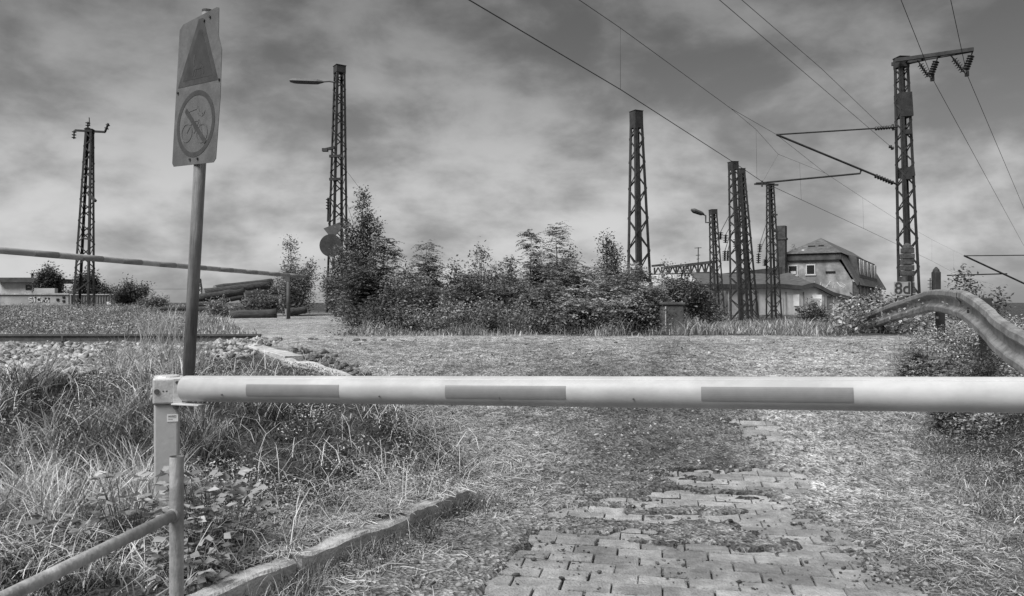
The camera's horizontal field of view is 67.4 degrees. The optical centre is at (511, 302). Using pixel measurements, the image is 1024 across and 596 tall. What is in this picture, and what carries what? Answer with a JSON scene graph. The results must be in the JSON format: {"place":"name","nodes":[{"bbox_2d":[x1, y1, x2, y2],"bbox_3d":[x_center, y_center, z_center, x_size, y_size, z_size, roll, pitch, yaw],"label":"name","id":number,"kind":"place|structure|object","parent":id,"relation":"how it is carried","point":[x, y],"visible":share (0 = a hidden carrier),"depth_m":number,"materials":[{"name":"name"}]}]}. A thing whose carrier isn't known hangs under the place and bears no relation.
{"place":"outdoors","nodes":[
{"label":"outdoors","id":0,"kind":"place"},
{"bbox_2d":[0,302,436,333],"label":"wild grass","id":1,"kind":"structure","parent":0,"point":[202,320],"depth_m":20.17,"materials":[{"name":"plant"}]},
{"bbox_2d":[0,303,1023,595],"bbox_3d":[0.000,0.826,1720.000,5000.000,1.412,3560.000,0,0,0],"label":"ground","id":2,"kind":"structure","parent":0,"point":[296,331],"depth_m":6.76,"materials":[{"name":"gravel"}]},
{"bbox_2d":[0,293,72,304],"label":"graffiti wall","id":3,"kind":"structure","parent":2,"relation":"on","point":[32,298],"depth_m":60.00,"materials":[{"name":"paint"}]},
{"bbox_2d":[0,273,72,292],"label":"flat roofed hut","id":4,"kind":"object","parent":2,"relation":"on","point":[14,285],"visible":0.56,"depth_m":75.00,"materials":[{"name":"paint"}]},
{"bbox_2d":[27,261,69,292],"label":"tree","id":5,"kind":"object","parent":2,"relation":"on","point":[47,277],"visible":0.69,"depth_m":71.43,"materials":[{"name":"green plant"}]},
{"bbox_2d":[69,265,105,293],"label":"tree","id":6,"kind":"object","parent":2,"relation":"on","point":[84,288],"visible":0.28,"depth_m":65.54,"materials":[{"name":"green plant"}]},
{"bbox_2d":[72,117,109,307],"bbox_3d":[-21.903,-4.534,39.909,2.060,10.223,1.060,0,0,13],"label":"lattice mast","id":7,"kind":"object","parent":2,"relation":"on","point":[88,145],"visible":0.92,"depth_m":39.85,"materials":[{"name":"metal"}]},
{"bbox_2d":[0,455,183,595],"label":"handrail","id":8,"kind":"object","parent":2,"relation":"on","point":[173,516],"visible":1,"depth_m":3.25,"materials":[{"name":"metal"}]},
{"bbox_2d":[0,301,185,333],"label":"weeds","id":9,"kind":"object","parent":2,"relation":"on","point":[104,325],"visible":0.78,"depth_m":16.88,"materials":[{"name":"grey plant"}]},
{"bbox_2d":[70,294,117,304],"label":"corrugated container","id":10,"kind":"object","parent":2,"relation":"on","point":[101,298],"visible":0.41,"depth_m":57.97,"materials":[{"name":"metal"}]},
{"bbox_2d":[26,496,164,556],"bbox_3d":[-2.248,1.210,4.190,0.659,0.262,0.621,0,0,25],"label":"bramble","id":11,"kind":"object","parent":2,"relation":"on","point":[37,520],"visible":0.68,"depth_m":4.14,"materials":[{"name":"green plant"}]},
{"bbox_2d":[0,343,245,535],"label":"tall grass","id":12,"kind":"structure","parent":2,"relation":"on","point":[13,485],"depth_m":5.46,"materials":[{"name":"plant"}]},
{"bbox_2d":[83,466,168,546],"bbox_3d":[-2.095,1.124,4.197,0.435,0.434,0.385,0,0,0],"label":"bramble","id":13,"kind":"object","parent":2,"relation":"on","point":[146,497],"visible":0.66,"depth_m":4.18,"materials":[{"name":"grey plant"}]},
{"bbox_2d":[103,272,154,305],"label":"bush","id":14,"kind":"object","parent":2,"relation":"on","point":[127,295],"visible":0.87,"depth_m":43.61,"materials":[{"name":"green plant"}]},
{"bbox_2d":[0,334,261,343],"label":"railway track","id":15,"kind":"structure","parent":2,"relation":"on","point":[57,338],"depth_m":12.98,"materials":[{"name":"metal"}]},
{"bbox_2d":[0,336,282,374],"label":"ballast","id":16,"kind":"structure","parent":2,"relation":"on","point":[74,350],"depth_m":10.51,"materials":[{"name":"gravel"}]},
{"bbox_2d":[80,332,221,379],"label":"edge grass","id":17,"kind":"structure","parent":2,"relation":"on","point":[118,357],"depth_m":8.01,"materials":[{"name":"plant"}]},
{"bbox_2d":[0,247,305,318],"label":"boom barrier","id":18,"kind":"object","parent":2,"relation":"on","point":[47,254],"visible":0.88,"depth_m":17.45,"materials":[{"name":"grey metal"}]},
{"bbox_2d":[134,291,172,309],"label":"bush","id":19,"kind":"object","parent":2,"relation":"on","point":[160,302],"visible":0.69,"depth_m":35.77,"materials":[{"name":"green plant"}]},
{"bbox_2d":[126,303,185,348],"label":"seed grass","id":20,"kind":"structure","parent":2,"relation":"on","point":[159,331],"depth_m":12.70,"materials":[{"name":"plant"}]},
{"bbox_2d":[142,526,234,583],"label":"bramble","id":21,"kind":"object","parent":2,"relation":"on","point":[155,554],"visible":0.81,"depth_m":3.73,"materials":[{"name":"grey plant"}]},
{"bbox_2d":[172,7,221,408],"bbox_3d":[-2.575,-0.680,6.335,0.670,3.475,0.185,0,0,28],"label":"traffic sign","id":22,"kind":"object","parent":2,"relation":"on","point":[197,104],"visible":0.99,"depth_m":6.31,"materials":[{"name":"metal"}]},
{"bbox_2d":[148,466,252,559],"bbox_3d":[-1.635,1.110,4.042,0.518,0.472,0.486,0,0,0],"label":"bramble","id":23,"kind":"object","parent":2,"relation":"on","point":[208,510],"visible":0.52,"depth_m":4.03,"materials":[{"name":"grey plant"}]},
{"bbox_2d":[199,300,220,306],"bbox_3d":[-11.301,0.061,28.649,1.040,0.300,0.251,0,0,-17],"label":"log","id":24,"kind":"object","parent":2,"relation":"on","point":[202,303],"visible":0.21,"depth_m":28.51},
{"bbox_2d":[206,295,244,302],"bbox_3d":[-10.900,-0.088,29.294,1.641,0.461,0.206,0,0,-39],"label":"log","id":25,"kind":"object","parent":24,"relation":"on","point":[235,298],"visible":0.61,"depth_m":29.37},
{"bbox_2d":[199,288,244,301],"bbox_3d":[-11.098,-0.296,29.250,1.804,0.605,0.352,0,0,-39],"label":"log","id":26,"kind":"object","parent":25,"relation":"on","point":[213,295],"visible":0.7,"depth_m":29.12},
{"bbox_2d":[202,282,269,293],"bbox_3d":[-10.656,-0.520,29.742,2.516,0.619,0.376,0,0,-37],"label":"log","id":27,"kind":"object","parent":26,"relation":"on","point":[256,285],"visible":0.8,"depth_m":29.73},
{"bbox_2d":[201,294,242,316],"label":"bush","id":28,"kind":"object","parent":2,"relation":"on","point":[215,307],"visible":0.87,"depth_m":26.08,"materials":[{"name":"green plant"}]},
{"bbox_2d":[184,479,282,554],"bbox_3d":[-1.556,1.183,4.259,0.573,0.338,0.559,0,0,0],"label":"bramble","id":29,"kind":"object","parent":2,"relation":"on","point":[254,508],"visible":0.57,"depth_m":4.26,"materials":[{"name":"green plant"}]},
{"bbox_2d":[186,557,295,595],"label":"kerb stone","id":30,"kind":"object","parent":2,"relation":"on","point":[235,584],"visible":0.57,"depth_m":3.81,"materials":[{"name":"concrete"}]},
{"bbox_2d":[0,347,495,595],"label":"grass","id":31,"kind":"structure","parent":2,"relation":"on","point":[81,580],"depth_m":5.67,"materials":[{"name":"plant"}]},
{"bbox_2d":[229,309,276,317],"bbox_3d":[-8.465,0.385,25.150,1.467,0.387,0.345,0,0,-12],"label":"log","id":32,"kind":"object","parent":2,"relation":"on","point":[268,313],"visible":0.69,"depth_m":25.02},
{"bbox_2d":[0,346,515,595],"bbox_3d":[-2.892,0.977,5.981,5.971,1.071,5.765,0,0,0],"label":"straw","id":33,"kind":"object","parent":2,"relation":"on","point":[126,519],"visible":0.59,"depth_m":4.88,"materials":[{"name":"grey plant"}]},
{"bbox_2d":[238,288,285,312],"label":"bush","id":34,"kind":"object","parent":2,"relation":"on","point":[255,304],"visible":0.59,"depth_m":26.81,"materials":[{"name":"grey plant"}]},
{"bbox_2d":[235,342,302,359],"bbox_3d":[-3.641,0.773,11.402,0.275,0.290,2.050,0,0,-39],"label":"concrete edging","id":35,"kind":"object","parent":2,"relation":"on","point":[270,351],"visible":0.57,"depth_m":10.94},
{"bbox_2d":[108,453,450,565],"bbox_3d":[-1.387,1.312,4.892,1.503,0.377,2.414,0,0,20],"label":"hay mat","id":36,"kind":"object","parent":2,"relation":"on","point":[311,534],"visible":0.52,"depth_m":4.92,"materials":[{"name":"grey plant"}]},
{"bbox_2d":[259,234,320,315],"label":"bush","id":37,"kind":"object","parent":2,"relation":"on","point":[297,297],"visible":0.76,"depth_m":27.17,"materials":[{"name":"grey plant"}]},
{"bbox_2d":[290,64,347,312],"bbox_3d":[-7.750,-4.438,30.969,2.505,10.266,1.058,1,0,0],"label":"lattice mast","id":38,"kind":"object","parent":2,"relation":"on","point":[328,240],"visible":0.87,"depth_m":30.87,"materials":[{"name":"metal"}]},
{"bbox_2d":[314,239,347,316],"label":"bush","id":39,"kind":"object","parent":2,"relation":"on","point":[328,279],"visible":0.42,"depth_m":25.86,"materials":[{"name":"grey plant"}]},
{"bbox_2d":[292,346,371,375],"bbox_3d":[-2.444,0.862,10.400,0.503,0.421,2.728,0,0,-32],"label":"rubble","id":40,"kind":"object","parent":2,"relation":"on","point":[330,361],"visible":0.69,"depth_m":10.51,"materials":[{"name":"stone"}]},
{"bbox_2d":[82,404,592,595],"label":"hay","id":41,"kind":"object","parent":2,"relation":"on","point":[475,454],"visible":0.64,"depth_m":5.81,"materials":[{"name":"grey plant"}]},
{"bbox_2d":[326,269,369,325],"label":"bush","id":42,"kind":"object","parent":2,"relation":"on","point":[341,306],"visible":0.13,"depth_m":19.16,"materials":[{"name":"grey plant"}]},
{"bbox_2d":[290,514,408,577],"bbox_3d":[-0.975,1.465,4.535,0.213,0.240,0.914,0,0,30],"label":"kerb stone","id":43,"kind":"object","parent":2,"relation":"on","point":[337,542],"visible":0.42,"depth_m":4.44,"materials":[{"name":"concrete"}]},
{"bbox_2d":[332,182,387,309],"bbox_3d":[-5.112,-1.699,25.401,1.837,4.508,1.650,0,0,40],"label":"young tree","id":44,"kind":"object","parent":2,"relation":"on","point":[354,254],"visible":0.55,"depth_m":25.34,"materials":[{"name":"grey plant"}]},
{"bbox_2d":[256,478,494,562],"bbox_3d":[-0.881,1.315,4.886,0.620,0.033,2.151,0,0,30],"label":"hay on kerb","id":45,"kind":"object","parent":2,"relation":"on","point":[394,503],"visible":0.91,"depth_m":4.82,"materials":[{"name":"grey plant"}]},
{"bbox_2d":[243,489,513,595],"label":"kerb grass","id":46,"kind":"structure","parent":2,"relation":"on","point":[298,590],"depth_m":4.40,"materials":[{"name":"plant"}]},
{"bbox_2d":[328,236,430,322],"bbox_3d":[-3.094,-0.505,18.668,2.536,2.204,2.360,0,0,0],"label":"bush","id":47,"kind":"object","parent":2,"relation":"on","point":[365,289],"visible":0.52,"depth_m":18.12,"materials":[{"name":"grey plant"}]},
{"bbox_2d":[351,278,432,330],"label":"bush","id":48,"kind":"object","parent":2,"relation":"on","point":[387,298],"visible":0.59,"depth_m":16.01,"materials":[{"name":"grey plant"}]},
{"bbox_2d":[379,261,439,327],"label":"bush","id":49,"kind":"object","parent":2,"relation":"on","point":[409,288],"visible":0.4,"depth_m":17.34,"materials":[{"name":"grey plant"}]},
{"bbox_2d":[390,240,453,318],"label":"bush","id":50,"kind":"object","parent":2,"relation":"on","point":[433,268],"visible":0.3,"depth_m":18.46,"materials":[{"name":"grey plant"}]},
{"bbox_2d":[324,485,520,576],"bbox_3d":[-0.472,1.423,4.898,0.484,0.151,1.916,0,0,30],"label":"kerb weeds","id":51,"kind":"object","parent":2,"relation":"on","point":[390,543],"visible":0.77,"depth_m":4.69,"materials":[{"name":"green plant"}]},
{"bbox_2d":[397,487,468,533],"bbox_3d":[-0.570,1.451,5.285,0.208,0.236,0.720,0,0,29],"label":"kerb stone","id":52,"kind":"object","parent":2,"relation":"on","point":[426,506],"visible":0.3,"depth_m":5.18,"materials":[{"name":"concrete"}]},
{"bbox_2d":[401,294,478,331],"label":"bush","id":53,"kind":"object","parent":2,"relation":"on","point":[440,315],"visible":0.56,"depth_m":15.44,"materials":[{"name":"grey plant"}]},
{"bbox_2d":[430,254,492,313],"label":"bush","id":54,"kind":"object","parent":2,"relation":"on","point":[456,284],"visible":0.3,"depth_m":17.37,"materials":[{"name":"grey plant"}]},
{"bbox_2d":[418,272,512,324],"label":"bush","id":55,"kind":"object","parent":2,"relation":"on","point":[472,299],"visible":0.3,"depth_m":16.58,"materials":[{"name":"grey plant"}]},
{"bbox_2d":[453,236,523,295],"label":"bush","id":56,"kind":"object","parent":2,"relation":"on","point":[481,268],"visible":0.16,"depth_m":18.33,"materials":[{"name":"grey plant"}]},
{"bbox_2d":[451,285,526,331],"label":"bush","id":57,"kind":"object","parent":2,"relation":"on","point":[495,321],"visible":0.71,"depth_m":15.12,"materials":[{"name":"grey plant"}]},
{"bbox_2d":[325,294,676,335],"bbox_3d":[0.477,0.259,17.983,7.941,0.923,8.506,0,0,0],"label":"underbrush","id":58,"kind":"object","parent":2,"relation":"on","point":[446,329],"visible":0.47,"depth_m":14.42,"materials":[{"name":"grey plant"}]},
{"bbox_2d":[491,254,540,297],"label":"bush","id":59,"kind":"object","parent":2,"relation":"on","point":[508,279],"visible":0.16,"depth_m":17.71,"materials":[{"name":"grey plant"}]},
{"bbox_2d":[497,229,566,291],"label":"bush","id":60,"kind":"object","parent":2,"relation":"on","point":[533,236],"visible":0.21,"depth_m":18.91,"materials":[{"name":"grey plant"}]},
{"bbox_2d":[495,264,600,327],"bbox_3d":[0.692,-0.084,16.483,2.446,1.465,2.326,0,0,29],"label":"bush","id":61,"kind":"object","parent":2,"relation":"on","point":[530,296],"visible":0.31,"depth_m":16.12,"materials":[{"name":"grey plant"}]},
{"bbox_2d":[514,296,589,333],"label":"bush","id":62,"kind":"object","parent":2,"relation":"on","point":[546,321],"visible":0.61,"depth_m":14.95,"materials":[{"name":"grey plant"}]},
{"bbox_2d":[522,220,607,300],"bbox_3d":[1.287,-0.704,19.020,2.187,2.686,2.017,0,0,0],"label":"bush","id":63,"kind":"object","parent":2,"relation":"on","point":[579,274],"visible":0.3,"depth_m":18.77,"materials":[{"name":"grey plant"}]},
{"bbox_2d":[519,244,610,296],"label":"bush","id":64,"kind":"object","parent":2,"relation":"on","point":[568,256],"visible":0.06,"depth_m":19.24,"materials":[{"name":"grey plant"}]},
{"bbox_2d":[152,374,1023,517],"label":"boom barrier","id":65,"kind":"object","parent":2,"relation":"on","point":[171,393],"visible":0.96,"depth_m":3.85,"materials":[{"name":"metal"}]},
{"bbox_2d":[535,272,648,331],"bbox_3d":[1.583,0.026,15.524,2.302,1.285,2.236,0,0,0],"label":"bush","id":66,"kind":"object","parent":2,"relation":"on","point":[572,302],"visible":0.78,"depth_m":15.10,"materials":[{"name":"grey plant"}]},
{"bbox_2d":[326,304,860,336],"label":"meadow grass","id":67,"kind":"structure","parent":2,"relation":"on","point":[721,329],"depth_m":14.69,"materials":[{"name":"plant"}]},
{"bbox_2d":[585,227,646,291],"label":"bush","id":68,"kind":"object","parent":2,"relation":"on","point":[611,265],"visible":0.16,"depth_m":20.34,"materials":[{"name":"grey plant"}]},
{"bbox_2d":[593,270,664,328],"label":"bush","id":69,"kind":"object","parent":2,"relation":"on","point":[620,286],"visible":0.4,"depth_m":15.90,"materials":[{"name":"grey plant"}]},
{"bbox_2d":[588,262,676,329],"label":"bush","id":70,"kind":"object","parent":2,"relation":"on","point":[637,270],"visible":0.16,"depth_m":16.89,"materials":[{"name":"grey plant"}]},
{"bbox_2d":[627,109,651,285],"bbox_3d":[5.666,-3.577,34.000,0.945,9.823,0.915,0,0,-27],"label":"lattice mast","id":71,"kind":"object","parent":2,"relation":"on","point":[636,119],"visible":0.81,"depth_m":33.84,"materials":[{"name":"metal"}]},
{"bbox_2d":[625,281,682,331],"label":"bush","id":72,"kind":"object","parent":2,"relation":"on","point":[642,315],"visible":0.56,"depth_m":15.84,"materials":[{"name":"grey plant"}]},
{"bbox_2d":[339,337,999,491],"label":"road stones","id":73,"kind":"object","parent":2,"relation":"on","point":[671,452],"visible":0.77,"depth_m":7.62,"materials":[{"name":"stone"}]},
{"bbox_2d":[658,302,685,332],"bbox_3d":[3.241,0.324,15.600,0.480,0.660,0.420,0,0,0],"label":"concrete box","id":74,"kind":"object","parent":2,"relation":"on","point":[677,307],"visible":0.75,"depth_m":15.42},
{"bbox_2d":[648,261,715,284],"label":"footbridge","id":75,"kind":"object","parent":2,"relation":"on","point":[704,268],"visible":0.41,"depth_m":81.44,"materials":[{"name":"metal"}]},
{"bbox_2d":[651,262,717,321],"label":"bush","id":76,"kind":"object","parent":2,"relation":"on","point":[693,301],"visible":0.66,"depth_m":19.66,"materials":[{"name":"grey plant"}]},
{"bbox_2d":[483,420,929,595],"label":"paving","id":77,"kind":"structure","parent":2,"relation":"on","point":[629,571],"depth_m":4.47,"materials":[{"name":"stone"}]},
{"bbox_2d":[512,468,928,590],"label":"dark crumbs","id":78,"kind":"object","parent":77,"relation":"on","point":[682,565],"visible":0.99,"depth_m":4.49,"materials":[{"name":"soil"}]},
{"bbox_2d":[691,208,724,315],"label":"lattice mast","id":79,"kind":"object","parent":2,"relation":"on","point":[713,213],"visible":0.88,"depth_m":57.78,"materials":[{"name":"metal"}]},
{"bbox_2d":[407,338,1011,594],"bbox_3d":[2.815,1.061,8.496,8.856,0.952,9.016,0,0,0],"label":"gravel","id":80,"kind":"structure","parent":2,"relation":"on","point":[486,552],"depth_m":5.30,"materials":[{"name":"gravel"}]},
{"bbox_2d":[695,289,731,323],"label":"bush","id":81,"kind":"object","parent":2,"relation":"on","point":[716,318],"visible":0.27,"depth_m":23.81,"materials":[{"name":"grey plant"}]},
{"bbox_2d":[648,266,788,295],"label":"hall","id":82,"kind":"structure","parent":2,"relation":"on","point":[762,271],"depth_m":76.37,"materials":[{"name":"paint"}]},
{"bbox_2d":[727,161,752,320],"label":"lattice mast","id":83,"kind":"object","parent":2,"relation":"on","point":[738,262],"visible":0.88,"depth_m":43.30,"materials":[{"name":"metal"}]},
{"bbox_2d":[514,410,974,571],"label":"sparse grass","id":84,"kind":"structure","parent":2,"relation":"on","point":[764,490],"depth_m":5.96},
{"bbox_2d":[737,168,758,319],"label":"lattice mast","id":85,"kind":"object","parent":2,"relation":"on","point":[743,179],"visible":0.63,"depth_m":46.30,"materials":[{"name":"metal"}]},
{"bbox_2d":[754,183,782,318],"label":"lattice mast","id":86,"kind":"object","parent":2,"relation":"on","point":[770,196],"visible":0.94,"depth_m":49.80,"materials":[{"name":"metal"}]},
{"bbox_2d":[690,273,853,314],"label":"long shed","id":87,"kind":"structure","parent":2,"relation":"on","point":[796,291],"depth_m":65.63,"materials":[{"name":"paint"}]},
{"bbox_2d":[795,297,831,322],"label":"bush","id":88,"kind":"object","parent":2,"relation":"on","point":[814,314],"visible":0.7,"depth_m":33.87,"materials":[{"name":"grey plant"}]},
{"bbox_2d":[775,225,885,300],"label":"derelict house","id":89,"kind":"structure","parent":2,"relation":"on","point":[830,266],"depth_m":77.03,"materials":[{"name":"paint"}]},
{"bbox_2d":[684,312,1012,333],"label":"rough grass","id":90,"kind":"structure","parent":2,"relation":"on","point":[781,322],"depth_m":16.47,"materials":[{"name":"plant"}]},
{"bbox_2d":[756,47,974,298],"bbox_3d":[11.999,-3.664,26.346,7.446,9.809,1.978,-2,0,0],"label":"lattice mast","id":91,"kind":"object","parent":2,"relation":"on","point":[903,109],"visible":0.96,"depth_m":26.78,"materials":[{"name":"metal"}]},
{"bbox_2d":[579,0,926,236],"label":"overhead wire","id":92,"kind":"object","parent":91,"relation":"attached to","point":[706,90],"visible":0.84,"depth_m":18.50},
{"bbox_2d":[620,28,620,88],"bbox_3d":[2.067,-4.655,14.648,0.006,1.172,0.007,0,0,0],"label":"dropper wire","id":93,"kind":"object","parent":92,"relation":"hanging from","point":[620,58],"visible":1,"depth_m":14.65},
{"bbox_2d":[469,0,989,283],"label":"overhead wire","id":94,"kind":"object","parent":93,"relation":"hanging from","point":[639,101],"visible":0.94,"depth_m":14.57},
{"bbox_2d":[821,292,954,332],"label":"nettles","id":95,"kind":"object","parent":2,"relation":"on","point":[859,309],"visible":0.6,"depth_m":15.59,"materials":[{"name":"grey plant"}]},
{"bbox_2d":[894,275,912,297],"bbox_3d":[12.502,-0.273,24.565,0.634,1.200,0.170,0,0,0],"label":"kilometre plate","id":96,"kind":"object","parent":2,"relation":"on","point":[904,288],"visible":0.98,"depth_m":24.49,"materials":[{"name":"paint"}]},
{"bbox_2d":[899,243,915,298],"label":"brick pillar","id":97,"kind":"structure","parent":2,"relation":"on","point":[907,257],"depth_m":25.44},
{"bbox_2d":[889,335,959,376],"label":"bush","id":98,"kind":"object","parent":2,"relation":"on","point":[913,355],"visible":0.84,"depth_m":9.48,"materials":[{"name":"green plant"}]},
{"bbox_2d":[829,375,1023,595],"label":"dry litter","id":99,"kind":"object","parent":2,"relation":"on","point":[986,567],"visible":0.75,"depth_m":4.92,"materials":[{"name":"grey plant"}]},
{"bbox_2d":[854,289,1023,376],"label":"guard rail","id":100,"kind":"object","parent":2,"relation":"on","point":[1000,336],"visible":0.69,"depth_m":8.74,"materials":[{"name":"metal"}]},
{"bbox_2d":[854,299,979,344],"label":"creeper","id":101,"kind":"object","parent":100,"relation":"attached to","point":[890,314],"visible":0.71,"depth_m":13.17,"materials":[{"name":"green plant"}]},
{"bbox_2d":[923,364,976,433],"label":"bush","id":102,"kind":"object","parent":2,"relation":"on","point":[943,420],"visible":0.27,"depth_m":7.59,"materials":[{"name":"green plant"}]},
{"bbox_2d":[890,326,1023,553],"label":"verge grass","id":103,"kind":"structure","parent":2,"relation":"on","point":[1000,496],"depth_m":6.05,"materials":[{"name":"plant"}]},
{"bbox_2d":[899,313,1023,442],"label":"ground ivy","id":104,"kind":"object","parent":2,"relation":"on","point":[952,331],"visible":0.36,"depth_m":9.53,"materials":[{"name":"grey plant"}]},
{"bbox_2d":[906,413,1023,545],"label":"creeping weeds","id":105,"kind":"object","parent":2,"relation":"on","point":[966,466],"visible":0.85,"depth_m":6.51,"materials":[{"name":"grey plant"}]},
{"bbox_2d":[944,263,989,326],"bbox_3d":[9.176,-0.099,15.540,1.107,1.422,0.775,0,0,37],"label":"sapling","id":106,"kind":"object","parent":2,"relation":"on","point":[966,280],"visible":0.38,"depth_m":15.50,"materials":[{"name":"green plant"}]},
{"bbox_2d":[936,332,1003,376],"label":"bush","id":107,"kind":"object","parent":2,"relation":"on","point":[987,371],"visible":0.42,"depth_m":8.20,"materials":[{"name":"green plant"}]},
{"bbox_2d":[947,255,1023,283],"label":"lattice mast","id":108,"kind":"object","parent":2,"relation":"on","point":[998,273],"visible":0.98,"depth_m":60.56,"materials":[{"name":"metal"}]},
{"bbox_2d":[983,284,1015,319],"bbox_3d":[8.434,0.149,13.469,0.697,0.947,0.652,0,0,39],"label":"sapling","id":109,"kind":"object","parent":2,"relation":"on","point":[997,307],"visible":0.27,"depth_m":13.42,"materials":[{"name":"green plant"}]},
{"bbox_2d":[0,0,1023,302],"label":"sky","id":110,"kind":"structure","parent":0,"point":[462,126],"materials":[{"name":"grey"}]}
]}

